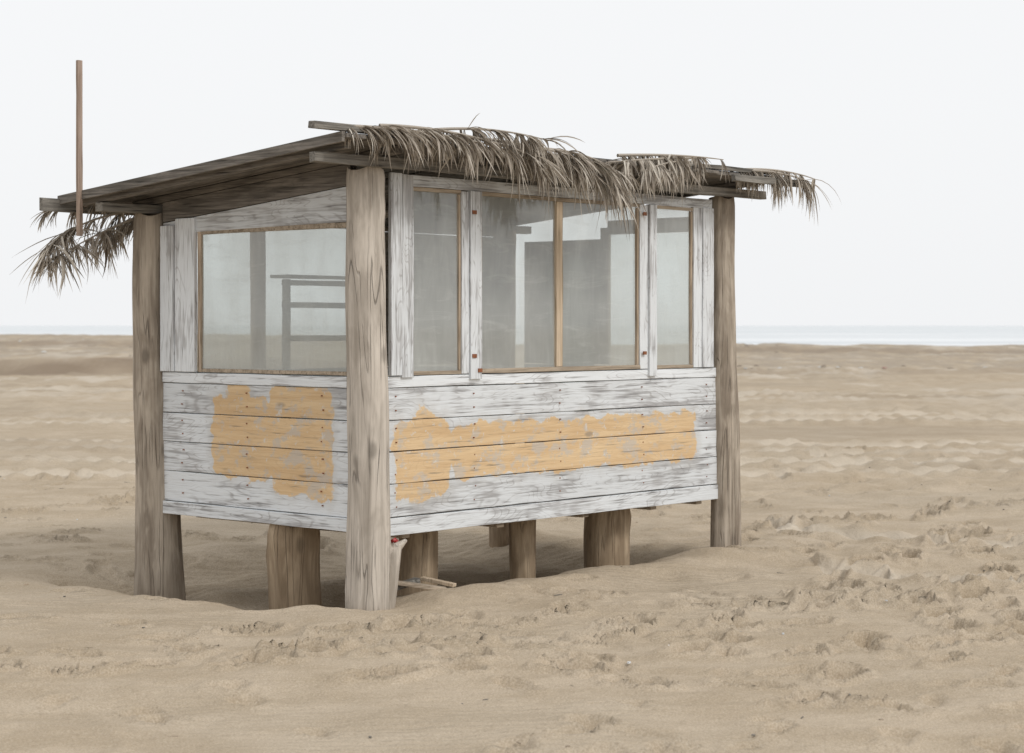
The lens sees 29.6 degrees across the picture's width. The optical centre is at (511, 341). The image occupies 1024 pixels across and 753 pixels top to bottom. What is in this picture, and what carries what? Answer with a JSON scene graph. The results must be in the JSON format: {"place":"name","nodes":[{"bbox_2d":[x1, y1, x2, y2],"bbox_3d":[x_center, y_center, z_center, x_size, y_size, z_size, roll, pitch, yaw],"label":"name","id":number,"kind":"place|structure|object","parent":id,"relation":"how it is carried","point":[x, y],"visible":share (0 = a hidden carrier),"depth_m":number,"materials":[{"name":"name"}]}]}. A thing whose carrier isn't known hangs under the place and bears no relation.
{"place":"outdoors","nodes":[
{"label":"outdoors","id":0,"kind":"place"},
{"bbox_2d":[188,473,701,537],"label":"floor planks","id":1,"kind":"object","parent":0,"point":[502,524],"visible":0.12,"depth_m":12.04,"materials":[{"name":"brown wood"}]},
{"bbox_2d":[160,187,347,531],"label":"side wall boards","id":2,"kind":"object","parent":1,"relation":"on","point":[181,242],"visible":0.82,"depth_m":11.42,"materials":[{"name":"white wood"}]},
{"bbox_2d":[203,228,346,371],"bbox_3d":[-1.373,-0.239,11.253,1.340,0.825,0.001,0,1,42],"label":"side glass","id":3,"kind":"object","parent":2,"relation":"on","point":[245,326],"visible":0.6,"depth_m":11.28,"materials":[{"name":"clear glass"}]},
{"bbox_2d":[270,274,344,479],"bbox_3d":[-1.120,0.293,12.343,0.313,1.419,0.840,0,1,42],"label":"interior rack","id":4,"kind":"object","parent":1,"relation":"on","point":[288,277],"visible":0.12,"depth_m":12.20,"materials":[{"name":"grey wood"}]},
{"bbox_2d":[169,217,710,501],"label":"wall boards","id":5,"kind":"object","parent":1,"relation":"on","point":[440,250],"depth_m":13.93,"materials":[{"name":"grey wood"}]},
{"bbox_2d":[388,367,717,535],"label":"front wall boards","id":6,"kind":"object","parent":1,"relation":"on","point":[416,401],"visible":0.93,"depth_m":11.84,"materials":[{"name":"white wood"}]},
{"bbox_2d":[181,210,707,507],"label":"rusty nails and hinges","id":7,"kind":"object","parent":6,"relation":"attached to","point":[475,355],"visible":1,"depth_m":11.38,"materials":[{"name":"metal"}]},
{"bbox_2d":[388,172,713,378],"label":"front window frames","id":8,"kind":"structure","parent":6,"relation":"on","point":[402,187],"depth_m":11.59,"materials":[{"name":"white wood"}]},
{"bbox_2d":[414,195,457,370],"bbox_3d":[-0.442,-0.343,11.135,0.001,1.035,0.390,0,1,42],"label":"front glass","id":9,"kind":"object","parent":8,"relation":"attached to","point":[435,334],"visible":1,"depth_m":11.14,"materials":[{"name":"clear glass"}]},
{"bbox_2d":[482,196,554,368],"bbox_3d":[0.038,-0.347,11.672,0.001,1.035,0.690,0,1,42],"label":"front glass","id":10,"kind":"object","parent":8,"relation":"attached to","point":[521,334],"visible":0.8,"depth_m":11.71,"materials":[{"name":"clear glass"}]},
{"bbox_2d":[561,203,634,366],"bbox_3d":[0.544,-0.352,12.246,0.001,1.035,0.780,0,1,42],"label":"front glass","id":11,"kind":"object","parent":8,"relation":"attached to","point":[606,337],"visible":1,"depth_m":12.26,"materials":[{"name":"clear glass"}]},
{"bbox_2d":[657,209,688,364],"bbox_3d":[1.060,-0.357,12.814,0.001,1.035,0.395,0,1,42],"label":"front glass","id":12,"kind":"object","parent":8,"relation":"attached to","point":[673,335],"visible":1,"depth_m":12.84,"materials":[{"name":"clear glass"}]},
{"bbox_2d":[0,334,1023,752],"bbox_3d":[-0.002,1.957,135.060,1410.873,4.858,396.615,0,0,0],"label":"sand ground","id":13,"kind":"structure","parent":0,"point":[860,478],"depth_m":10.49,"materials":[{"name":"beige sand"}]},
{"bbox_2d":[132,213,185,599],"bbox_3d":[-2.186,0.630,12.047,0.336,2.847,0.344,0,1,42],"label":"post","id":14,"kind":"object","parent":13,"relation":"on","point":[159,569],"visible":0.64,"depth_m":11.92,"materials":[{"name":"wood"}]},
{"bbox_2d":[266,524,321,609],"bbox_3d":[-1.271,1.506,11.386,0.327,0.907,0.357,0,1,42],"label":"stump","id":15,"kind":"object","parent":13,"relation":"on","point":[293,561],"visible":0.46,"depth_m":11.24,"materials":[{"name":"brown wood"}]},
{"bbox_2d":[345,167,406,610],"bbox_3d":[-0.776,0.500,10.741,0.295,2.926,0.285,0,1,42],"label":"front corner post","id":16,"kind":"object","parent":13,"relation":"on","point":[373,556],"visible":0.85,"depth_m":10.64,"materials":[{"name":"brown wood"}]},
{"bbox_2d":[391,538,398,543],"bbox_3d":[-0.652,1.111,10.792,0.042,0.030,0.027,-20,-13,40],"label":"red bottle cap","id":17,"kind":"object","parent":16,"relation":"attached to","point":[394,540],"visible":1,"depth_m":10.79,"materials":[{"name":"plastic"}]},
{"bbox_2d":[39,121,800,233],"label":"roof beams","id":18,"kind":"structure","parent":16,"relation":"on","point":[326,170],"depth_m":11.37,"materials":[{"name":"wood"}]},
{"bbox_2d":[76,60,82,235],"bbox_3d":[-2.614,-1.165,11.705,0.024,1.060,0.036,0,1,42],"label":"wooden pole","id":19,"kind":"object","parent":18,"relation":"attached to","point":[79,149],"visible":1,"depth_m":11.70,"materials":[{"name":"brown wood"}]},
{"bbox_2d":[13,113,840,302],"bbox_3d":[-0.180,-0.748,11.604,5.484,1.051,2.390,0,0,-15],"label":"palm frond thatch","id":20,"kind":"object","parent":18,"relation":"attached to","point":[516,154],"visible":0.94,"depth_m":11.59,"materials":[{"name":"brown plant"}]},
{"bbox_2d":[109,133,771,223],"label":"roof planks","id":21,"kind":"object","parent":18,"relation":"on","point":[712,177],"visible":0.27,"depth_m":12.46,"materials":[{"name":"wood"}]},
{"bbox_2d":[345,132,770,175],"bbox_3d":[-0.471,-1.006,12.525,2.460,0.228,3.990,0,1,42],"label":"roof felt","id":22,"kind":"object","parent":21,"relation":"on","point":[607,159],"visible":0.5,"depth_m":12.07,"materials":[{"name":"black"}]},
{"bbox_2d":[397,531,437,595],"bbox_3d":[-0.574,1.515,11.539,0.275,0.882,0.292,0,0,-9],"label":"stump","id":23,"kind":"object","parent":13,"relation":"on","point":[419,555],"visible":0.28,"depth_m":11.43,"materials":[{"name":"brown wood"}]},
{"bbox_2d":[397,576,455,589],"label":"driftwood planks","id":24,"kind":"object","parent":13,"relation":"on","point":[414,582],"visible":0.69,"depth_m":11.08,"materials":[{"name":"brown wood"}]},
{"bbox_2d":[489,230,515,547],"bbox_3d":[-0.074,0.552,14.504,0.227,2.766,0.210,0,1,42],"label":"post","id":25,"kind":"object","parent":13,"relation":"on","point":[498,536],"visible":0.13,"depth_m":14.41,"materials":[{"name":"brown wood"}]},
{"bbox_2d":[0,467,1008,747],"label":"beach debris","id":26,"kind":"object","parent":13,"relation":"on","point":[572,685],"visible":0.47,"depth_m":8.95,"materials":[{"name":"brown wood"}]},
{"bbox_2d":[509,520,535,578],"bbox_3d":[0.067,1.509,12.272,0.190,0.888,0.180,0,1,42],"label":"stump","id":27,"kind":"object","parent":13,"relation":"on","point":[522,549],"visible":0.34,"depth_m":12.20,"materials":[{"name":"brown wood"}]},
{"bbox_2d":[42,339,1008,368],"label":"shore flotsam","id":28,"kind":"object","parent":13,"relation":"on","point":[737,366],"visible":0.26,"depth_m":66.36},
{"bbox_2d":[583,509,630,567],"bbox_3d":[0.642,1.519,12.884,0.354,0.852,0.356,0,1,42],"label":"stump","id":29,"kind":"object","parent":13,"relation":"on","point":[606,539],"visible":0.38,"depth_m":12.75,"materials":[{"name":"brown wood"}]},
{"bbox_2d":[709,196,740,546],"bbox_3d":[1.458,0.476,13.254,0.226,2.933,0.241,0,1,42],"label":"post","id":30,"kind":"object","parent":13,"relation":"on","point":[725,528],"visible":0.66,"depth_m":13.16,"materials":[{"name":"brown wood"}]},
{"bbox_2d":[0,326,1023,345],"bbox_3d":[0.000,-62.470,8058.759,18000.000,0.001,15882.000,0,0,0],"label":"sea","id":31,"kind":"structure","parent":0,"point":[928,335],"depth_m":720.80,"materials":[{"name":"liquid"}]},
{"bbox_2d":[0,0,1023,325],"label":"sky","id":32,"kind":"structure","parent":0,"point":[912,111],"materials":[{"name":"white"}]}
]}

